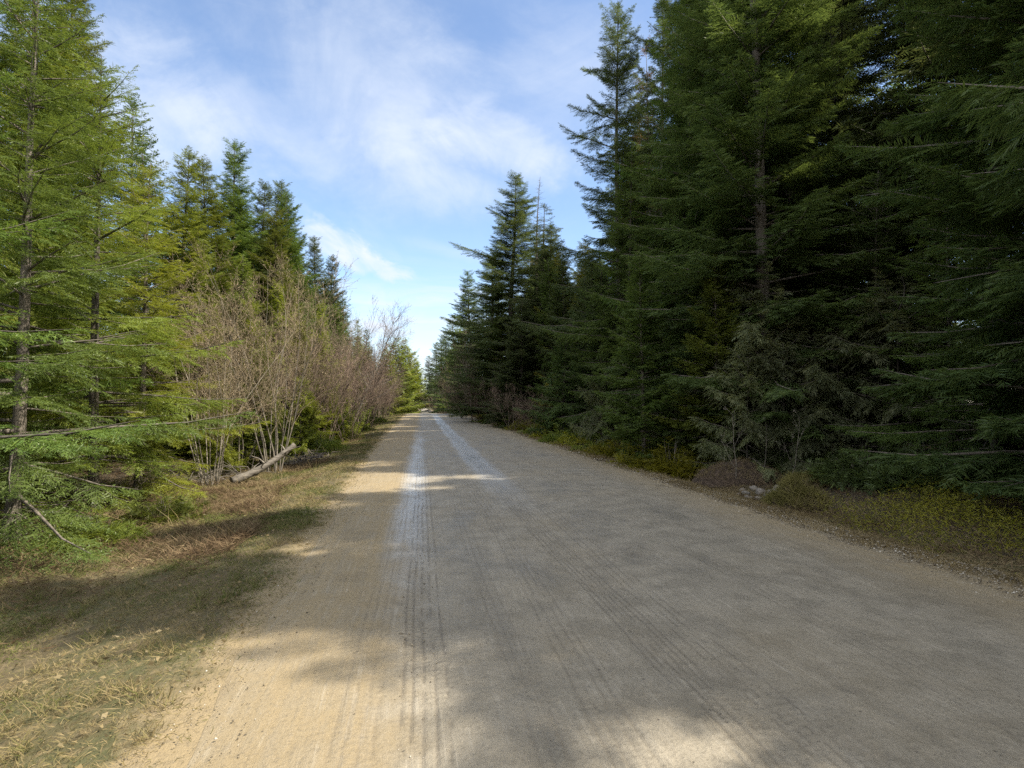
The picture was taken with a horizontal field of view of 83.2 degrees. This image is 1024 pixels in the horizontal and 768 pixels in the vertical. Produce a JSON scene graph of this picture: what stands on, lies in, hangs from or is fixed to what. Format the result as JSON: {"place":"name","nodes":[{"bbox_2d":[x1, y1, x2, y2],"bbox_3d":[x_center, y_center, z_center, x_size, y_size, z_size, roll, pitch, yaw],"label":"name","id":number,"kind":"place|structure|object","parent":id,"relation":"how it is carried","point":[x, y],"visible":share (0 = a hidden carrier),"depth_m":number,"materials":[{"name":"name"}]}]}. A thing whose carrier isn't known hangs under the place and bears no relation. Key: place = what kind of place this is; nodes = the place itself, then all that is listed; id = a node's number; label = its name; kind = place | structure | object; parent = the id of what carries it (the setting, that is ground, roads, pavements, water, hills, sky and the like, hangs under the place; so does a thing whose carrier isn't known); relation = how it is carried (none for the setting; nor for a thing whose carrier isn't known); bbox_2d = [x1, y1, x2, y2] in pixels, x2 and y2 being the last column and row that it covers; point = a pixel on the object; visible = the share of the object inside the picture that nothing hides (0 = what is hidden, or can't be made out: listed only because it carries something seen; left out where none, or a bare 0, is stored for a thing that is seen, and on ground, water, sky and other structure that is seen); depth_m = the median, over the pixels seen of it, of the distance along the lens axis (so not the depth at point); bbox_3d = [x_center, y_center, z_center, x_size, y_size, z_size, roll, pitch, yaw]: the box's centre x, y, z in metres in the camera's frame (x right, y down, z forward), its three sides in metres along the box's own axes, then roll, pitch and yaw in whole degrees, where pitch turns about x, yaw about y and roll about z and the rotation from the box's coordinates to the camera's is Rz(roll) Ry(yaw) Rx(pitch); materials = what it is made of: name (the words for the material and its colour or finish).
{"place":"outdoors","nodes":[
{"label":"outdoors","id":0,"kind":"place"},
{"bbox_2d":[0,0,972,402],"label":"sky","id":1,"kind":"structure","parent":0,"point":[393,126],"materials":[{"name":"blue"}]},
{"bbox_2d":[0,405,1023,767],"bbox_3d":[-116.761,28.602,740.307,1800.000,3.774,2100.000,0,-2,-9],"label":"ground","id":2,"kind":"structure","parent":0,"point":[168,753],"depth_m":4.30,"materials":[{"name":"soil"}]},
{"bbox_2d":[0,86,89,480],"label":"cedar tree","id":3,"kind":"object","parent":2,"relation":"on","point":[9,415],"visible":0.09,"depth_m":13.41,"materials":[{"name":"green plant"}]},
{"bbox_2d":[0,48,139,517],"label":"fir tree","id":4,"kind":"object","parent":2,"relation":"on","point":[6,321],"visible":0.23,"depth_m":11.18,"materials":[{"name":"green plant"}]},
{"bbox_2d":[0,167,154,409],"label":"fir tree","id":5,"kind":"object","parent":2,"relation":"on","point":[110,384],"visible":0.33,"depth_m":11.20,"materials":[{"name":"green plant"}]},
{"bbox_2d":[0,0,163,473],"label":"cedar tree","id":6,"kind":"object","parent":2,"relation":"on","point":[22,126],"visible":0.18,"depth_m":14.79,"materials":[{"name":"green plant"}]},
{"bbox_2d":[0,3,167,559],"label":"fir tree","id":7,"kind":"object","parent":2,"relation":"on","point":[40,444],"visible":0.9,"depth_m":6.72,"materials":[{"name":"green plant"}]},
{"bbox_2d":[0,0,177,466],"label":"fir tree","id":8,"kind":"object","parent":2,"relation":"on","point":[90,48],"visible":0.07,"depth_m":17.61,"materials":[{"name":"green plant"}]},
{"bbox_2d":[24,508,155,556],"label":"bush","id":9,"kind":"object","parent":2,"relation":"on","point":[119,527],"visible":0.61,"depth_m":7.82,"materials":[{"name":"green plant"}]},
{"bbox_2d":[0,50,244,515],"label":"fir tree","id":10,"kind":"object","parent":2,"relation":"on","point":[92,467],"visible":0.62,"depth_m":10.41,"materials":[{"name":"green plant"}]},
{"bbox_2d":[0,0,259,572],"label":"fir tree","id":11,"kind":"object","parent":2,"relation":"on","point":[15,510],"visible":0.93,"depth_m":8.27,"materials":[{"name":"green plant"}]},
{"bbox_2d":[0,160,272,500],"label":"fir tree","id":12,"kind":"object","parent":2,"relation":"on","point":[140,483],"visible":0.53,"depth_m":12.54,"materials":[{"name":"green plant"}]},
{"bbox_2d":[87,93,200,424],"bbox_3d":[-20.058,-6.216,29.699,7.314,18.276,8.486,-1,-2,17],"label":"fir tree","id":13,"kind":"object","parent":2,"relation":"on","point":[132,104],"visible":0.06,"depth_m":30.26,"materials":[{"name":"green plant"}]},
{"bbox_2d":[100,137,190,441],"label":"fir tree","id":14,"kind":"object","parent":2,"relation":"on","point":[142,144],"visible":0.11,"depth_m":26.14,"materials":[{"name":"green plant"}]},
{"bbox_2d":[110,489,210,526],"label":"bush","id":15,"kind":"object","parent":2,"relation":"on","point":[147,509],"visible":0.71,"depth_m":9.54,"materials":[{"name":"green plant"}]},
{"bbox_2d":[111,145,241,457],"bbox_3d":[-11.654,-2.786,20.037,4.142,11.004,4.352,0,-2,-3],"label":"fir tree","id":16,"kind":"object","parent":2,"relation":"on","point":[182,217],"visible":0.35,"depth_m":19.89,"materials":[{"name":"green plant"}]},
{"bbox_2d":[0,436,363,648],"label":"dead bracken","id":17,"kind":"object","parent":2,"relation":"on","point":[217,543],"visible":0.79,"depth_m":7.54,"materials":[{"name":"plant"}]},
{"bbox_2d":[164,309,244,460],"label":"fir tree","id":18,"kind":"object","parent":2,"relation":"on","point":[187,451],"visible":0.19,"depth_m":19.43,"materials":[{"name":"green plant"}]},
{"bbox_2d":[117,271,307,485],"bbox_3d":[-7.324,-0.181,13.464,4.141,5.337,4.232,0,-2,2],"label":"bare shrub","id":19,"kind":"object","parent":2,"relation":"on","point":[199,472],"visible":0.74,"depth_m":13.43,"materials":[{"name":"brown plant"}]},
{"bbox_2d":[134,153,293,451],"bbox_3d":[-11.594,-3.065,22.647,5.495,11.730,5.354,1,-3,-36],"label":"fir tree","id":20,"kind":"object","parent":2,"relation":"on","point":[216,239],"visible":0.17,"depth_m":22.46,"materials":[{"name":"green plant"}]},
{"bbox_2d":[191,384,249,477],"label":"cedar tree","id":21,"kind":"object","parent":2,"relation":"on","point":[228,454],"visible":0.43,"depth_m":15.26,"materials":[{"name":"green plant"}]},
{"bbox_2d":[138,229,306,468],"bbox_3d":[-8.275,-0.478,15.828,4.902,6.095,6.020,1,-2,-16],"label":"bare shrub","id":22,"kind":"object","parent":2,"relation":"on","point":[240,421],"visible":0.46,"depth_m":16.08,"materials":[{"name":"brown plant"}]},
{"bbox_2d":[172,137,287,390],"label":"fir tree","id":23,"kind":"object","parent":2,"relation":"on","point":[240,227],"visible":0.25,"depth_m":25.55,"materials":[{"name":"green plant"}]},
{"bbox_2d":[190,252,278,453],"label":"cedar tree","id":24,"kind":"object","parent":2,"relation":"on","point":[238,266],"visible":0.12,"depth_m":21.54,"materials":[{"name":"green plant"}]},
{"bbox_2d":[200,299,282,455],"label":"fir tree","id":25,"kind":"object","parent":2,"relation":"on","point":[253,360],"visible":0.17,"depth_m":20.66,"materials":[{"name":"green plant"}]},
{"bbox_2d":[151,239,364,472],"bbox_3d":[-6.784,-0.812,16.281,5.360,6.760,5.246,0,-2,-13],"label":"bare shrub","id":26,"kind":"object","parent":2,"relation":"on","point":[265,459],"visible":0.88,"depth_m":15.80,"materials":[{"name":"brown plant"}]},
{"bbox_2d":[229,178,292,409],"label":"fir tree","id":27,"kind":"object","parent":2,"relation":"on","point":[259,198],"visible":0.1,"depth_m":27.67,"materials":[{"name":"green plant"}]},
{"bbox_2d":[230,443,299,483],"bbox_3d":[-5.989,1.925,13.960,1.581,0.941,0.476,2,-3,-38],"label":"fallen log","id":28,"kind":"object","parent":2,"relation":"on","point":[254,471],"visible":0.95,"depth_m":13.82,"materials":[{"name":"grey wood"}]},
{"bbox_2d":[229,347,303,467],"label":"fir tree","id":29,"kind":"object","parent":2,"relation":"on","point":[246,442],"visible":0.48,"depth_m":16.92,"materials":[{"name":"green plant"}]},
{"bbox_2d":[188,287,360,443],"bbox_3d":[-9.504,-0.422,22.681,6.321,6.400,5.147,1,-2,-31],"label":"bare shrub","id":30,"kind":"object","parent":2,"relation":"on","point":[320,388],"visible":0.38,"depth_m":22.32,"materials":[{"name":"brown plant"}]},
{"bbox_2d":[225,204,325,426],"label":"fir tree","id":31,"kind":"object","parent":2,"relation":"on","point":[259,262],"visible":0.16,"depth_m":25.02,"materials":[{"name":"green plant"}]},
{"bbox_2d":[253,278,317,442],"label":"cedar tree","id":32,"kind":"object","parent":2,"relation":"on","point":[277,305],"visible":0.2,"depth_m":23.78,"materials":[{"name":"green plant"}]},
{"bbox_2d":[257,179,318,359],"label":"fir tree","id":33,"kind":"object","parent":2,"relation":"on","point":[278,194],"visible":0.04,"depth_m":31.46,"materials":[{"name":"green plant"}]},
{"bbox_2d":[257,189,338,359],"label":"fir tree","id":34,"kind":"object","parent":2,"relation":"on","point":[294,250],"visible":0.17,"depth_m":30.55,"materials":[{"name":"green plant"}]},
{"bbox_2d":[274,377,321,456],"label":"cedar tree","id":35,"kind":"object","parent":2,"relation":"on","point":[306,429],"visible":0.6,"depth_m":20.77,"materials":[{"name":"green plant"}]},
{"bbox_2d":[278,321,339,443],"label":"fir tree","id":36,"kind":"object","parent":2,"relation":"on","point":[318,417],"visible":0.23,"depth_m":23.91,"materials":[{"name":"green plant"}]},
{"bbox_2d":[224,283,394,438],"bbox_3d":[-9.069,-0.638,25.195,6.923,7.009,5.637,2,-3,-40],"label":"bare shrub","id":37,"kind":"object","parent":2,"relation":"on","point":[347,381],"visible":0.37,"depth_m":25.03,"materials":[{"name":"brown plant"}]},
{"bbox_2d":[287,427,350,456],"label":"bush","id":38,"kind":"object","parent":2,"relation":"on","point":[331,445],"visible":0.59,"depth_m":21.03,"materials":[{"name":"green plant"}]},
{"bbox_2d":[302,329,346,442],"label":"cedar tree","id":39,"kind":"object","parent":2,"relation":"on","point":[334,365],"visible":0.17,"depth_m":25.92,"materials":[{"name":"green plant"}]},
{"bbox_2d":[304,235,347,390],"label":"fir tree","id":40,"kind":"object","parent":2,"relation":"on","point":[315,268],"visible":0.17,"depth_m":40.27,"materials":[{"name":"green plant"}]},
{"bbox_2d":[268,296,391,439],"bbox_3d":[-8.717,-0.640,25.391,6.923,7.009,5.637,-2,-3,43],"label":"bare shrub","id":41,"kind":"object","parent":2,"relation":"on","point":[334,362],"visible":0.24,"depth_m":24.21,"materials":[{"name":"brown plant"}]},
{"bbox_2d":[319,254,356,409],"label":"fir tree","id":42,"kind":"object","parent":2,"relation":"on","point":[329,270],"visible":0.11,"depth_m":43.77,"materials":[{"name":"green plant"}]},
{"bbox_2d":[288,341,398,440],"bbox_3d":[-7.272,0.286,26.016,4.415,4.950,5.811,-1,-2,17],"label":"bare shrub","id":43,"kind":"object","parent":2,"relation":"on","point":[361,395],"visible":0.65,"depth_m":25.82,"materials":[{"name":"brown plant"}]},
{"bbox_2d":[301,305,415,431],"bbox_3d":[-8.939,-0.745,31.006,7.525,7.618,6.127,-2,-3,44],"label":"bare shrub","id":44,"kind":"object","parent":2,"relation":"on","point":[368,363],"visible":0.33,"depth_m":30.09,"materials":[{"name":"brown plant"}]},
{"bbox_2d":[338,349,408,430],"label":"bare shrub","id":45,"kind":"object","parent":2,"relation":"on","point":[378,400],"visible":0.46,"depth_m":35.22,"materials":[{"name":"brown plant"}]},
{"bbox_2d":[329,299,421,422],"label":"bare alder","id":46,"kind":"object","parent":2,"relation":"on","point":[386,326],"visible":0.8,"depth_m":33.02,"materials":[{"name":"brown plant"}]},
{"bbox_2d":[376,347,423,414],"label":"cedar tree","id":47,"kind":"object","parent":2,"relation":"on","point":[399,401],"visible":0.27,"depth_m":102.48,"materials":[{"name":"green plant"}]},
{"bbox_2d":[382,336,425,414],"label":"cedar tree","id":48,"kind":"object","parent":2,"relation":"on","point":[409,382],"visible":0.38,"depth_m":117.30,"materials":[{"name":"green plant"}]},
{"bbox_2d":[392,337,432,412],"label":"cedar tree","id":49,"kind":"object","parent":2,"relation":"on","point":[409,357],"visible":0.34,"depth_m":185.35,"materials":[{"name":"green plant"}]},
{"bbox_2d":[1,421,900,567],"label":"dead stalks","id":50,"kind":"object","parent":2,"relation":"on","point":[321,473],"visible":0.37,"depth_m":9.43,"materials":[{"name":"plant"}]},
{"bbox_2d":[436,270,488,414],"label":"fir tree","id":51,"kind":"object","parent":2,"relation":"on","point":[465,315],"visible":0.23,"depth_m":63.72,"materials":[{"name":"green plant"}]},
{"bbox_2d":[445,247,520,414],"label":"fir tree","id":52,"kind":"object","parent":2,"relation":"on","point":[472,331],"visible":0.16,"depth_m":52.70,"materials":[{"name":"green plant"}]},
{"bbox_2d":[439,169,542,424],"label":"fir tree","id":53,"kind":"object","parent":2,"relation":"on","point":[512,277],"visible":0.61,"depth_m":43.63,"materials":[{"name":"green plant"}]},
{"bbox_2d":[469,309,517,422],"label":"hemlock tree","id":54,"kind":"object","parent":2,"relation":"on","point":[500,356],"visible":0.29,"depth_m":43.99,"materials":[{"name":"green plant"}]},
{"bbox_2d":[472,298,546,428],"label":"fir tree","id":55,"kind":"object","parent":2,"relation":"on","point":[513,372],"visible":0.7,"depth_m":36.03,"materials":[{"name":"green plant"}]},
{"bbox_2d":[0,425,1020,767],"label":"fallen leaves","id":56,"kind":"object","parent":2,"relation":"on","point":[104,715],"visible":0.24,"depth_m":4.88,"materials":[{"name":"plant"}]},
{"bbox_2d":[0,437,1023,596],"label":"forest litter","id":57,"kind":"object","parent":2,"relation":"on","point":[851,526],"visible":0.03,"depth_m":8.72,"materials":[{"name":"plant"}]},
{"bbox_2d":[488,222,576,417],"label":"fir tree","id":58,"kind":"object","parent":2,"relation":"on","point":[548,253],"visible":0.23,"depth_m":38.89,"materials":[{"name":"green plant"}]},
{"bbox_2d":[490,203,578,380],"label":"fir tree","id":59,"kind":"object","parent":2,"relation":"on","point":[538,227],"visible":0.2,"depth_m":40.86,"materials":[{"name":"green plant"}]},
{"bbox_2d":[522,258,564,422],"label":"hemlock tree","id":60,"kind":"object","parent":2,"relation":"on","point":[545,293],"visible":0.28,"depth_m":35.70,"materials":[{"name":"green plant"}]},
{"bbox_2d":[512,333,588,435],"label":"hemlock tree","id":61,"kind":"object","parent":2,"relation":"on","point":[561,358],"visible":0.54,"depth_m":27.36,"materials":[{"name":"green plant"}]},
{"bbox_2d":[535,258,580,421],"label":"fir tree","id":62,"kind":"object","parent":2,"relation":"on","point":[559,297],"visible":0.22,"depth_m":33.93,"materials":[{"name":"green plant"}]},
{"bbox_2d":[549,276,603,424],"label":"fir tree","id":63,"kind":"object","parent":2,"relation":"on","point":[584,283],"visible":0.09,"depth_m":30.06,"materials":[{"name":"green plant"}]},
{"bbox_2d":[511,1,659,431],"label":"fir tree","id":64,"kind":"object","parent":2,"relation":"on","point":[619,88],"visible":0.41,"depth_m":27.89,"materials":[{"name":"green plant"}]},
{"bbox_2d":[544,267,635,432],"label":"fir tree","id":65,"kind":"object","parent":2,"relation":"on","point":[577,407],"visible":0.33,"depth_m":25.44,"materials":[{"name":"green plant"}]},
{"bbox_2d":[567,379,623,446],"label":"frondy sapling","id":66,"kind":"object","parent":2,"relation":"on","point":[594,399],"visible":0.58,"depth_m":20.61,"materials":[{"name":"green plant"}]},
{"bbox_2d":[539,146,662,442],"bbox_3d":[4.177,-3.122,22.174,5.295,11.641,4.944,2,-3,-38],"label":"hemlock tree","id":67,"kind":"object","parent":2,"relation":"on","point":[607,317],"visible":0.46,"depth_m":21.82,"materials":[{"name":"green plant"}]},
{"bbox_2d":[601,0,692,418],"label":"fir tree","id":68,"kind":"object","parent":2,"relation":"on","point":[651,84],"visible":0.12,"depth_m":24.42,"materials":[{"name":"green plant"}]},
{"bbox_2d":[592,251,714,463],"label":"fir tree","id":69,"kind":"object","parent":2,"relation":"on","point":[631,352],"visible":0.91,"depth_m":15.57,"materials":[{"name":"green plant"}]},
{"bbox_2d":[613,435,717,480],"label":"bush","id":70,"kind":"object","parent":2,"relation":"on","point":[669,466],"visible":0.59,"depth_m":13.90,"materials":[{"name":"green plant"}]},
{"bbox_2d":[600,0,773,435],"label":"hemlock tree","id":71,"kind":"object","parent":2,"relation":"on","point":[694,220],"visible":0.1,"depth_m":20.71,"materials":[{"name":"green plant"}]},
{"bbox_2d":[641,255,761,461],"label":"fir tree","id":72,"kind":"object","parent":2,"relation":"on","point":[694,369],"visible":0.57,"depth_m":14.55,"materials":[{"name":"green plant"}]},
{"bbox_2d":[692,457,783,486],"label":"earth bank","id":73,"kind":"structure","parent":2,"relation":"on","point":[721,475],"depth_m":12.51,"materials":[{"name":"soil"}]},
{"bbox_2d":[606,0,883,452],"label":"fir tree","id":74,"kind":"object","parent":2,"relation":"on","point":[657,190],"visible":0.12,"depth_m":18.21,"materials":[{"name":"green plant"}]},
{"bbox_2d":[467,414,1023,585],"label":"roadside straw","id":75,"kind":"object","parent":2,"relation":"on","point":[962,560],"visible":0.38,"depth_m":7.48,"materials":[{"name":"plant"}]},
{"bbox_2d":[473,414,1023,573],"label":"undergrowth","id":76,"kind":"object","parent":2,"relation":"on","point":[939,500],"visible":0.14,"depth_m":7.77,"materials":[{"name":"green plant"}]},
{"bbox_2d":[687,343,829,482],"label":"frondy sapling","id":77,"kind":"object","parent":2,"relation":"on","point":[746,382],"visible":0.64,"depth_m":13.35,"materials":[{"name":"green plant"}]},
{"bbox_2d":[671,261,860,464],"bbox_3d":[6.461,-0.474,14.659,4.780,5.439,4.291,-1,-2,18],"label":"frondy sapling","id":78,"kind":"object","parent":2,"relation":"on","point":[782,333],"visible":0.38,"depth_m":13.96,"materials":[{"name":"green plant"}]},
{"bbox_2d":[596,0,961,461],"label":"fir tree","id":79,"kind":"object","parent":2,"relation":"on","point":[785,121],"visible":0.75,"depth_m":14.57,"materials":[{"name":"green plant"}]},
{"bbox_2d":[721,325,844,478],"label":"frondy sapling","id":80,"kind":"object","parent":2,"relation":"on","point":[775,367],"visible":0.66,"depth_m":12.99,"materials":[{"name":"green plant"}]},
{"bbox_2d":[550,441,1023,575],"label":"twig litter","id":81,"kind":"object","parent":2,"relation":"on","point":[897,541],"visible":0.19,"depth_m":7.50,"materials":[{"name":"wood"}]},
{"bbox_2d":[725,147,864,458],"bbox_3d":[7.747,-2.295,16.298,4.919,9.190,6.151,0,-2,-3],"label":"fir tree","id":82,"kind":"object","parent":2,"relation":"on","point":[785,192],"visible":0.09,"depth_m":16.11,"materials":[{"name":"green plant"}]},
{"bbox_2d":[759,469,836,512],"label":"grass tuft","id":83,"kind":"object","parent":2,"relation":"on","point":[788,491],"visible":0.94,"depth_m":9.62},
{"bbox_2d":[753,442,847,473],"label":"bush","id":84,"kind":"object","parent":2,"relation":"on","point":[780,455],"visible":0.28,"depth_m":13.13,"materials":[{"name":"green plant"}]},
{"bbox_2d":[740,281,888,450],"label":"frondy sapling","id":85,"kind":"object","parent":2,"relation":"on","point":[812,330],"visible":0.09,"depth_m":15.18,"materials":[{"name":"green plant"}]},
{"bbox_2d":[755,286,909,460],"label":"frondy sapling","id":86,"kind":"object","parent":2,"relation":"on","point":[833,410],"visible":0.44,"depth_m":13.30,"materials":[{"name":"green plant"}]},
{"bbox_2d":[798,441,918,492],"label":"bush","id":87,"kind":"object","parent":2,"relation":"on","point":[835,469],"visible":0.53,"depth_m":11.18,"materials":[{"name":"green plant"}]},
{"bbox_2d":[722,0,1014,448],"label":"hemlock tree","id":88,"kind":"object","parent":2,"relation":"on","point":[864,79],"visible":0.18,"depth_m":17.55,"materials":[{"name":"green plant"}]},
{"bbox_2d":[806,165,968,465],"bbox_3d":[8.713,-1.520,13.857,3.967,7.411,4.961,0,-2,-4],"label":"fir tree","id":89,"kind":"object","parent":2,"relation":"on","point":[894,244],"visible":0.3,"depth_m":13.80,"materials":[{"name":"green plant"}]},
{"bbox_2d":[792,269,988,466],"bbox_3d":[8.571,-0.309,12.614,3.776,4.786,4.207,1,-2,-20],"label":"frondy sapling","id":90,"kind":"object","parent":2,"relation":"on","point":[891,327],"visible":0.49,"depth_m":12.60,"materials":[{"name":"green plant"}]},
{"bbox_2d":[787,0,1023,455],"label":"fir tree","id":91,"kind":"object","parent":2,"relation":"on","point":[913,66],"visible":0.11,"depth_m":15.73,"materials":[{"name":"green plant"}]},
{"bbox_2d":[824,166,1023,460],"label":"fir tree","id":92,"kind":"object","parent":2,"relation":"on","point":[906,423],"visible":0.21,"depth_m":12.08,"materials":[{"name":"green plant"}]},
{"bbox_2d":[833,0,1023,504],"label":"fir tree","id":93,"kind":"object","parent":2,"relation":"on","point":[999,211],"visible":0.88,"depth_m":8.80,"materials":[{"name":"green plant"}]},
{"bbox_2d":[847,434,1014,497],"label":"bush","id":94,"kind":"object","parent":2,"relation":"on","point":[881,475],"visible":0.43,"depth_m":10.11,"materials":[{"name":"green plant"}]},
{"bbox_2d":[845,172,1023,495],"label":"fir tree","id":95,"kind":"object","parent":2,"relation":"on","point":[993,445],"visible":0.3,"depth_m":10.73,"materials":[{"name":"green plant"}]},
{"bbox_2d":[887,7,1023,468],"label":"fir tree","id":96,"kind":"object","parent":2,"relation":"on","point":[956,319],"visible":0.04,"depth_m":13.62,"materials":[{"name":"green plant"}]},
{"bbox_2d":[913,38,1023,369],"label":"fir tree","id":97,"kind":"object","parent":2,"relation":"on","point":[1009,110],"visible":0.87,"depth_m":6.44,"materials":[{"name":"green plant"}]},
{"bbox_2d":[937,191,1023,501],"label":"fir tree","id":98,"kind":"object","parent":2,"relation":"on","point":[961,426],"visible":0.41,"depth_m":9.21,"materials":[{"name":"green plant"}]},
{"bbox_2d":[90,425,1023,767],"bbox_3d":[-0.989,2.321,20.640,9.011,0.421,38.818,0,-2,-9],"label":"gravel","id":99,"kind":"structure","parent":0,"point":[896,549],"depth_m":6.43,"materials":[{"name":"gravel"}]},
{"bbox_2d":[186,408,1023,767],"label":"road","id":100,"kind":"structure","parent":0,"point":[602,614],"depth_m":3.85,"materials":[{"name":"gravel"}]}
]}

